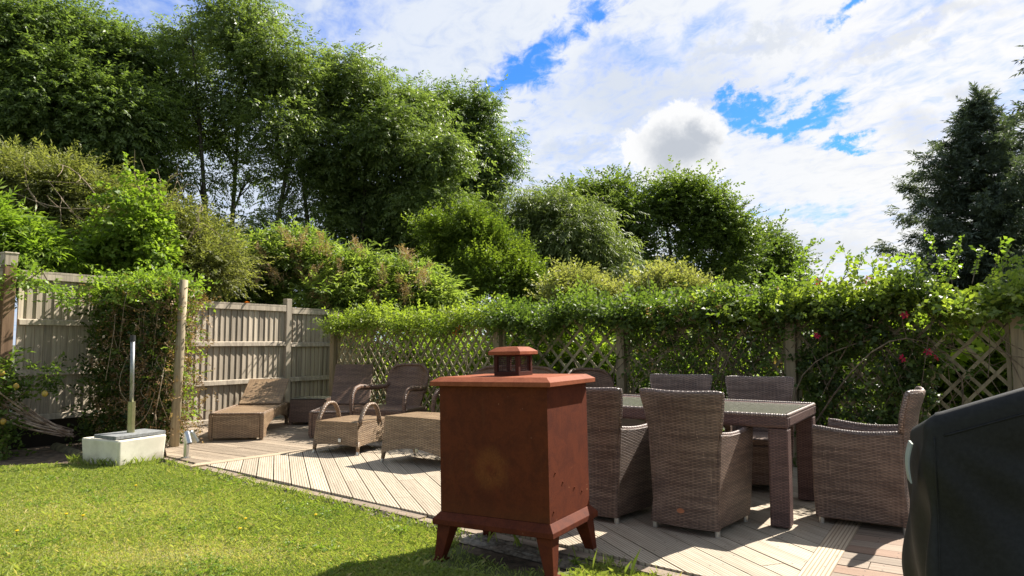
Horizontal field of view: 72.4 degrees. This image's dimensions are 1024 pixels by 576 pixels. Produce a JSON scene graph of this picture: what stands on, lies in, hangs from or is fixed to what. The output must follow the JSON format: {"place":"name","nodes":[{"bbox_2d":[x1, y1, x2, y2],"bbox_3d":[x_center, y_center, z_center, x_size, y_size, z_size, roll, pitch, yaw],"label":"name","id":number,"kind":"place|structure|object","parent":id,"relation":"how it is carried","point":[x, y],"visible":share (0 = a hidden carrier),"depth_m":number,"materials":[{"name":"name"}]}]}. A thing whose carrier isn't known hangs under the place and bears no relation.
{"place":"outdoors","nodes":[
{"label":"outdoors","id":0,"kind":"place"},
{"bbox_2d":[164,448,310,489],"bbox_3d":[0.797,1.798,6.352,13.229,0.105,3.948,-4,-6,39],"label":"deck base","id":1,"kind":"object","parent":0,"point":[257,469],"depth_m":6.89,"materials":[{"name":"wood"}]},
{"bbox_2d":[165,417,337,463],"bbox_3d":[-3.145,1.964,9.493,3.262,0.031,3.726,-4,-6,41],"label":"deck boards old","id":2,"kind":"object","parent":1,"relation":"on","point":[280,436],"visible":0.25,"depth_m":8.32,"materials":[{"name":"brown wood"}]},
{"bbox_2d":[181,430,198,457],"bbox_3d":[-3.411,1.647,7.407,0.146,0.287,0.166,-1,-5,17],"label":"garden spotlight","id":3,"kind":"object","parent":2,"relation":"on","point":[190,437],"visible":1,"depth_m":7.37,"materials":[{"name":"metal"}]},
{"bbox_2d":[208,379,289,440],"bbox_3d":[-3.540,1.629,9.621,0.660,0.661,1.923,1,-4,-7],"label":"sun lounger","id":4,"kind":"object","parent":2,"relation":"on","point":[256,410],"visible":0.97,"depth_m":9.04,"materials":[{"name":"beige wicker"}]},
{"bbox_2d":[288,396,330,424],"bbox_3d":[-3.020,1.835,10.511,0.530,0.386,0.500,0,-4,-2],"label":"side table","id":5,"kind":"object","parent":2,"relation":"on","point":[301,408],"visible":0.7,"depth_m":10.28,"materials":[{"name":"brown wicker"}]},
{"bbox_2d":[308,364,375,437],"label":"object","id":6,"kind":"object","parent":2,"relation":"on","point":[347,378],"visible":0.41,"depth_m":10.10,"materials":[{"name":"brown wicker"}]},
{"bbox_2d":[190,440,381,467],"bbox_3d":[-2.049,1.860,8.176,0.130,0.028,3.460,-4,-6,41],"label":"deck strip","id":7,"kind":"object","parent":1,"relation":"on","point":[245,458],"visible":0.42,"depth_m":7.43,"materials":[{"name":"beige wood"}]},
{"bbox_2d":[164,458,688,575],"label":"deck edging","id":8,"kind":"object","parent":1,"relation":"on","point":[534,544],"visible":0.33,"depth_m":4.56,"materials":[{"name":"beige wood"}]},
{"bbox_2d":[601,555,626,567],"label":"weed","id":9,"kind":"object","parent":8,"relation":"on","point":[612,560],"visible":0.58,"depth_m":3.94,"materials":[{"name":"green plant"}]},
{"bbox_2d":[207,441,837,575],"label":"pale deck boards","id":10,"kind":"object","parent":1,"relation":"on","point":[757,544],"visible":0.35,"depth_m":4.79,"materials":[{"name":"beige wood"}]},
{"bbox_2d":[312,401,384,455],"bbox_3d":[-1.800,1.562,7.964,0.606,0.549,0.730,-2,-5,21],"label":"footstool","id":11,"kind":"object","parent":10,"relation":"on","point":[359,431],"visible":0.94,"depth_m":7.70,"materials":[{"name":"beige wicker"}]},
{"bbox_2d":[349,363,429,415],"bbox_3d":[-1.488,1.444,8.966,0.835,0.935,0.865,-2,-5,25],"label":"armchair","id":12,"kind":"object","parent":10,"relation":"on","point":[405,385],"visible":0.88,"depth_m":9.17,"materials":[{"name":"brown wicker"}]},
{"bbox_2d":[380,412,439,461],"bbox_3d":[-0.839,1.538,7.151,0.872,0.473,0.547,-3,-5,33],"label":"footstool","id":13,"kind":"object","parent":10,"relation":"on","point":[415,431],"visible":0.66,"depth_m":6.98,"materials":[{"name":"beige wicker"}]},
{"bbox_2d":[431,365,558,412],"bbox_3d":[-0.116,1.386,8.213,1.475,0.935,0.865,-3,-5,33],"label":"wicker sofa","id":14,"kind":"object","parent":10,"relation":"on","point":[489,369],"visible":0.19,"depth_m":8.38,"materials":[{"name":"brown wicker"}]},
{"bbox_2d":[567,368,644,425],"bbox_3d":[0.982,1.319,7.338,0.835,0.935,0.865,2,-5,-29],"label":"armchair","id":15,"kind":"object","parent":10,"relation":"on","point":[603,378],"visible":0.21,"depth_m":7.72,"materials":[{"name":"brown wicker"}]},
{"bbox_2d":[586,387,652,523],"bbox_3d":[0.682,1.152,5.042,0.583,0.912,0.661,-4,-6,40],"label":"dining chair","id":16,"kind":"object","parent":10,"relation":"on","point":[619,471],"visible":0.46,"depth_m":4.78,"materials":[{"name":"brown wicker"}]},
{"bbox_2d":[644,374,711,423],"bbox_3d":[1.526,1.256,6.401,0.583,0.912,0.661,-1,-5,19],"label":"dining chair","id":17,"kind":"object","parent":10,"relation":"on","point":[688,382],"visible":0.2,"depth_m":6.68,"materials":[{"name":"brown wicker"}]},
{"bbox_2d":[639,388,752,537],"bbox_3d":[1.246,1.127,4.706,0.583,0.912,0.661,-3,-6,38],"label":"dining chair","id":18,"kind":"object","parent":10,"relation":"on","point":[701,468],"visible":0.98,"depth_m":4.49,"materials":[{"name":"brown wicker"}]},
{"bbox_2d":[622,394,815,528],"bbox_3d":[1.333,1.271,5.486,1.800,0.744,1.064,-3,-5,33],"label":"dining table","id":19,"kind":"object","parent":10,"relation":"on","point":[777,419],"visible":0.5,"depth_m":4.77,"materials":[{"name":"wicker"}]},
{"bbox_2d":[725,376,793,485],"bbox_3d":[2.123,1.225,5.997,0.583,0.912,0.661,-2,-5,21],"label":"dining chair","id":20,"kind":"object","parent":10,"relation":"on","point":[777,388],"visible":0.3,"depth_m":6.19,"materials":[{"name":"brown wicker"}]},
{"bbox_2d":[329,292,1023,466],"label":"trellis fence","id":21,"kind":"object","parent":1,"relation":"on","point":[1015,336],"visible":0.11,"depth_m":8.13,"materials":[{"name":"brown wood"}]},
{"bbox_2d":[307,291,513,411],"bbox_3d":[-1.469,1.051,10.249,3.738,2.020,1.338,-3,-5,37],"label":"climbing hedge","id":22,"kind":"object","parent":21,"relation":"attached to","point":[456,316],"visible":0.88,"depth_m":9.98,"materials":[{"name":"green plant"}]},
{"bbox_2d":[557,267,894,432],"bbox_3d":[2.098,0.925,7.626,3.695,2.338,1.431,-3,-6,38],"label":"clematis","id":23,"kind":"object","parent":21,"relation":"attached to","point":[664,311],"visible":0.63,"depth_m":7.49,"materials":[{"name":"green plant"}]},
{"bbox_2d":[686,229,1023,417],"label":"honeysuckle","id":24,"kind":"object","parent":21,"relation":"attached to","point":[848,294],"visible":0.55,"depth_m":6.52,"materials":[{"name":"green plant"}]},
{"bbox_2d":[913,277,1023,406],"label":"honeysuckle","id":25,"kind":"object","parent":21,"relation":"attached to","point":[1015,311],"visible":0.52,"depth_m":6.01,"materials":[{"name":"green plant"}]},
{"bbox_2d":[797,519,861,575],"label":"deck strip","id":26,"kind":"object","parent":1,"relation":"on","point":[825,557],"visible":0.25,"depth_m":4.09,"materials":[{"name":"beige wood"}]},
{"bbox_2d":[831,522,904,575],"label":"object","id":27,"kind":"object","parent":1,"relation":"on","point":[873,550],"visible":0.2,"depth_m":4.04,"materials":[{"name":"brown wood"}]},
{"bbox_2d":[811,386,925,534],"bbox_3d":[2.455,1.131,4.772,0.661,0.912,0.583,-3,-5,36],"label":"dining chair","id":28,"kind":"object","parent":27,"relation":"on","point":[859,473],"visible":0.92,"depth_m":4.58,"materials":[{"name":"brown wicker"}]},
{"bbox_2d":[902,387,1023,575],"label":"covered barbecue","id":29,"kind":"object","parent":27,"relation":"on","point":[964,465],"visible":1,"depth_m":2.41,"materials":[{"name":"black fabric"}]},
{"bbox_2d":[0,442,568,572],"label":"soil bed","id":30,"kind":"object","parent":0,"point":[45,454],"depth_m":7.33,"materials":[{"name":"brown soil"}]},
{"bbox_2d":[0,346,77,459],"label":"fruit bush","id":31,"kind":"object","parent":30,"relation":"on","point":[12,385],"visible":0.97,"depth_m":7.63,"materials":[{"name":"green plant"}]},
{"bbox_2d":[0,382,75,436],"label":"cane bundle","id":32,"kind":"object","parent":31,"relation":"on","point":[52,428],"visible":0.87,"depth_m":7.85,"materials":[{"name":"wood"}]},
{"bbox_2d":[50,443,82,458],"bbox_3d":[-5.017,1.894,7.988,1.186,0.147,0.142,-4,-6,42],"label":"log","id":33,"kind":"object","parent":30,"relation":"on","point":[64,448],"visible":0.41,"depth_m":8.02,"materials":[{"name":"wood"}]},
{"bbox_2d":[82,434,165,465],"bbox_3d":[-4.080,1.693,7.367,0.566,0.268,0.577,-2,-5,24],"label":"stone trough","id":34,"kind":"object","parent":30,"relation":"on","point":[129,449],"visible":0.76,"depth_m":7.16,"materials":[{"name":"white stone"}]},
{"bbox_2d":[94,335,165,439],"bbox_3d":[-4.017,1.030,7.412,0.360,1.059,0.560,-2,-5,27],"label":"parasol base","id":35,"kind":"object","parent":34,"relation":"on","point":[131,432],"visible":1,"depth_m":7.37,"materials":[{"name":"grey metal"}]},
{"bbox_2d":[457,534,502,545],"bbox_3d":[-0.187,1.649,4.454,0.386,0.132,0.184,-6,-7,41],"label":"kerb stone","id":36,"kind":"object","parent":30,"relation":"on","point":[481,542],"visible":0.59,"depth_m":4.41,"materials":[{"name":"grey stone"}]},
{"bbox_2d":[507,545,539,555],"bbox_3d":[0.113,1.635,4.212,0.323,0.131,0.176,-3,-5,35],"label":"kerb stone","id":37,"kind":"object","parent":30,"relation":"on","point":[526,552],"visible":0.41,"depth_m":4.17,"materials":[{"name":"grey stone"}]},
{"bbox_2d":[3,476,574,575],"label":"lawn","id":38,"kind":"structure","parent":0,"point":[472,561],"depth_m":4.02,"materials":[{"name":"green plant"}]},
{"bbox_2d":[313,536,346,550],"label":"weed","id":39,"kind":"object","parent":38,"relation":"on","point":[332,544],"visible":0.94,"depth_m":4.21,"materials":[{"name":"green plant"}]},
{"bbox_2d":[0,459,681,575],"bbox_3d":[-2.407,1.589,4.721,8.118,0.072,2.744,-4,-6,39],"label":"lawn grass","id":40,"kind":"structure","parent":38,"relation":"on","point":[91,535],"depth_m":4.60,"materials":[{"name":"green plant"}]},
{"bbox_2d":[381,517,412,533],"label":"weed","id":41,"kind":"object","parent":38,"relation":"on","point":[405,528],"visible":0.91,"depth_m":4.59,"materials":[{"name":"green plant"}]},
{"bbox_2d":[430,347,597,575],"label":"garden stove","id":42,"kind":"object","parent":38,"relation":"on","point":[513,452],"visible":0.98,"depth_m":3.95,"materials":[{"name":"metal"}]},
{"bbox_2d":[164,462,610,569],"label":"soil verge","id":43,"kind":"structure","parent":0,"point":[564,563],"depth_m":4.20,"materials":[{"name":"brown soil"}]},
{"bbox_2d":[151,458,506,543],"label":"edge gravel","id":44,"kind":"structure","parent":43,"relation":"on","point":[477,534],"depth_m":5.16,"materials":[{"name":"grey gravel"}]},
{"bbox_2d":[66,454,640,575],"bbox_3d":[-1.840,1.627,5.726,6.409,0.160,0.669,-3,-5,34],"label":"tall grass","id":45,"kind":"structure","parent":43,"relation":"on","point":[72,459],"depth_m":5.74,"materials":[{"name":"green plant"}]},
{"bbox_2d":[568,552,600,564],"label":"weed","id":46,"kind":"object","parent":43,"relation":"on","point":[578,562],"visible":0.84,"depth_m":3.95,"materials":[{"name":"green plant"}]},
{"bbox_2d":[9,345,856,429],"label":"ground","id":47,"kind":"structure","parent":0,"point":[13,350],"depth_m":24.38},
{"bbox_2d":[0,178,98,308],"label":"elder bush","id":48,"kind":"object","parent":47,"relation":"on","point":[32,235],"visible":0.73,"depth_m":9.10,"materials":[{"name":"green plant"}]},
{"bbox_2d":[0,0,220,373],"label":"ash tree","id":49,"kind":"object","parent":47,"relation":"on","point":[70,73],"visible":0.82,"depth_m":16.46,"materials":[{"name":"green plant"}]},
{"bbox_2d":[65,151,189,275],"bbox_3d":[-5.571,0.074,9.993,1.882,4.226,1.493,1,-4,-9],"label":"sycamore sapling","id":50,"kind":"object","parent":47,"relation":"on","point":[145,246],"visible":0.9,"depth_m":9.86,"materials":[{"name":"green plant"}]},
{"bbox_2d":[61,260,221,449],"bbox_3d":[-4.535,0.899,8.621,1.796,2.427,1.432,-2,-5,20],"label":"creeper screen","id":51,"kind":"object","parent":47,"relation":"on","point":[144,297],"visible":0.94,"depth_m":8.41,"materials":[{"name":"green plant"}]},
{"bbox_2d":[0,128,286,305],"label":"hawthorn bush","id":52,"kind":"object","parent":47,"relation":"on","point":[220,260],"visible":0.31,"depth_m":10.79,"materials":[{"name":"green plant"}]},
{"bbox_2d":[7,150,227,254],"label":"dead branches","id":53,"kind":"object","parent":52,"relation":"attached to","point":[69,208],"visible":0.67,"depth_m":10.47,"materials":[{"name":"brown wood"}]},
{"bbox_2d":[0,252,374,453],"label":"board fence","id":54,"kind":"object","parent":47,"relation":"on","point":[261,341],"visible":0.34,"depth_m":10.21,"materials":[{"name":"beige wood"}]},
{"bbox_2d":[0,253,88,313],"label":"elder shoot","id":55,"kind":"object","parent":54,"relation":"attached to","point":[23,285],"visible":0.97,"depth_m":8.05,"materials":[{"name":"green plant"}]},
{"bbox_2d":[137,0,357,240],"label":"ash tree","id":56,"kind":"object","parent":47,"relation":"on","point":[245,40],"visible":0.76,"depth_m":18.77,"materials":[{"name":"green plant"}]},
{"bbox_2d":[199,214,478,341],"bbox_3d":[-3.704,0.504,13.126,6.210,3.852,2.782,-1,-4,7],"label":"buddleia bush","id":57,"kind":"object","parent":47,"relation":"on","point":[311,271],"visible":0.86,"depth_m":12.75,"materials":[{"name":"green plant"}]},
{"bbox_2d":[252,29,500,264],"bbox_3d":[-3.798,-2.328,20.482,7.428,10.641,5.672,0,-4,0],"label":"ash tree","id":58,"kind":"object","parent":47,"relation":"on","point":[378,157],"visible":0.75,"depth_m":19.57,"materials":[{"name":"green plant"}]},
{"bbox_2d":[346,304,468,407],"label":"garden shrub","id":59,"kind":"object","parent":47,"relation":"on","point":[390,359],"visible":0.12,"depth_m":11.67,"materials":[{"name":"green plant"}]},
{"bbox_2d":[390,68,536,334],"bbox_3d":[-2.180,-2.021,23.346,5.567,10.509,5.129,3,-6,-38],"label":"ash tree","id":60,"kind":"object","parent":47,"relation":"on","point":[497,145],"visible":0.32,"depth_m":23.09,"materials":[{"name":"green plant"}]},
{"bbox_2d":[407,295,525,411],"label":"garden shrub","id":61,"kind":"object","parent":47,"relation":"on","point":[472,367],"visible":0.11,"depth_m":10.78,"materials":[{"name":"green plant"}]},
{"bbox_2d":[401,189,558,310],"bbox_3d":[-0.452,0.179,16.460,4.396,5.004,2.919,0,-4,0],"label":"lime shrub","id":62,"kind":"object","parent":47,"relation":"on","point":[488,252],"visible":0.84,"depth_m":16.11,"materials":[{"name":"green plant"}]},
{"bbox_2d":[479,304,610,372],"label":"garden shrub","id":63,"kind":"object","parent":47,"relation":"on","point":[549,359],"visible":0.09,"depth_m":10.10,"materials":[{"name":"green plant"}]},
{"bbox_2d":[452,274,638,376],"bbox_3d":[0.371,0.982,8.801,2.794,2.255,1.538,-2,-5,26],"label":"climbing shrub","id":64,"kind":"object","parent":47,"relation":"on","point":[580,307],"visible":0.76,"depth_m":8.62,"materials":[{"name":"green plant"}]},
{"bbox_2d":[478,174,657,303],"bbox_3d":[1.735,-0.240,22.098,6.249,6.721,4.644,0,-4,0],"label":"willow tree","id":65,"kind":"object","parent":47,"relation":"on","point":[559,224],"visible":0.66,"depth_m":21.40,"materials":[{"name":"green plant"}]},
{"bbox_2d":[522,254,626,305],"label":"golden shrub","id":66,"kind":"object","parent":47,"relation":"on","point":[565,278],"visible":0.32,"depth_m":11.87,"materials":[{"name":"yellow plant"}]},
{"bbox_2d":[539,292,658,419],"bbox_3d":[1.540,1.111,9.713,2.565,2.205,1.824,4,-6,-42],"label":"garden shrub","id":67,"kind":"object","parent":47,"relation":"on","point":[597,357],"visible":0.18,"depth_m":9.18,"materials":[{"name":"green plant"}]},
{"bbox_2d":[538,155,786,293],"bbox_3d":[5.419,-0.699,25.928,9.523,8.338,5.598,0,-4,0],"label":"oak tree","id":68,"kind":"object","parent":47,"relation":"on","point":[700,212],"visible":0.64,"depth_m":25.45,"materials":[{"name":"green plant"}]},
{"bbox_2d":[604,254,726,299],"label":"golden shrub","id":69,"kind":"object","parent":47,"relation":"on","point":[678,277],"visible":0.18,"depth_m":11.33,"materials":[{"name":"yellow plant"}]},
{"bbox_2d":[609,280,770,391],"bbox_3d":[2.351,0.999,8.983,2.236,2.229,2.075,0,-4,0],"label":"garden shrub","id":70,"kind":"object","parent":47,"relation":"on","point":[656,350],"visible":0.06,"depth_m":8.78,"materials":[{"name":"green plant"}]},
{"bbox_2d":[724,208,822,293],"bbox_3d":[10.662,0.207,28.854,5.343,6.871,4.411,0,-4,0],"label":"oak tree","id":71,"kind":"object","parent":47,"relation":"on","point":[784,260],"visible":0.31,"depth_m":28.30,"materials":[{"name":"green plant"}]},
{"bbox_2d":[737,322,896,421],"bbox_3d":[3.774,1.039,8.524,2.194,2.074,2.272,0,-4,0],"label":"garden shrub","id":72,"kind":"object","parent":47,"relation":"on","point":[811,336],"visible":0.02,"depth_m":8.10,"materials":[{"name":"green plant"}]},
{"bbox_2d":[762,252,999,466],"bbox_3d":[3.584,0.802,6.712,2.254,2.226,1.262,-2,-5,25],"label":"red clematis","id":73,"kind":"object","parent":47,"relation":"on","point":[841,320],"visible":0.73,"depth_m":6.56,"materials":[{"name":"green plant"}]},
{"bbox_2d":[865,81,1023,317],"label":"conifer","id":74,"kind":"object","parent":47,"relation":"on","point":[960,176],"visible":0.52,"depth_m":16.85,"materials":[{"name":"green plant"}]},
{"bbox_2d":[989,45,1023,146],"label":"conifer","id":75,"kind":"object","parent":47,"relation":"on","point":[1018,116],"visible":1,"depth_m":10.73,"materials":[{"name":"green plant"}]},
{"bbox_2d":[5,0,1023,344],"label":"sky","id":76,"kind":"structure","parent":0,"point":[818,106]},
{"bbox_2d":[843,314,1004,422],"bbox_3d":[4.676,1.023,8.146,2.204,2.086,1.981,4,-6,-40],"label":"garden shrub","id":77,"kind":"object","parent":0,"point":[961,357],"visible":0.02,"depth_m":7.41,"materials":[{"name":"green plant"}]},
{"bbox_2d":[897,316,1023,412],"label":"trellis","id":78,"kind":"object","parent":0,"point":[1001,386],"visible":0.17,"depth_m":7.38,"materials":[{"name":"brown wood"}]}
]}

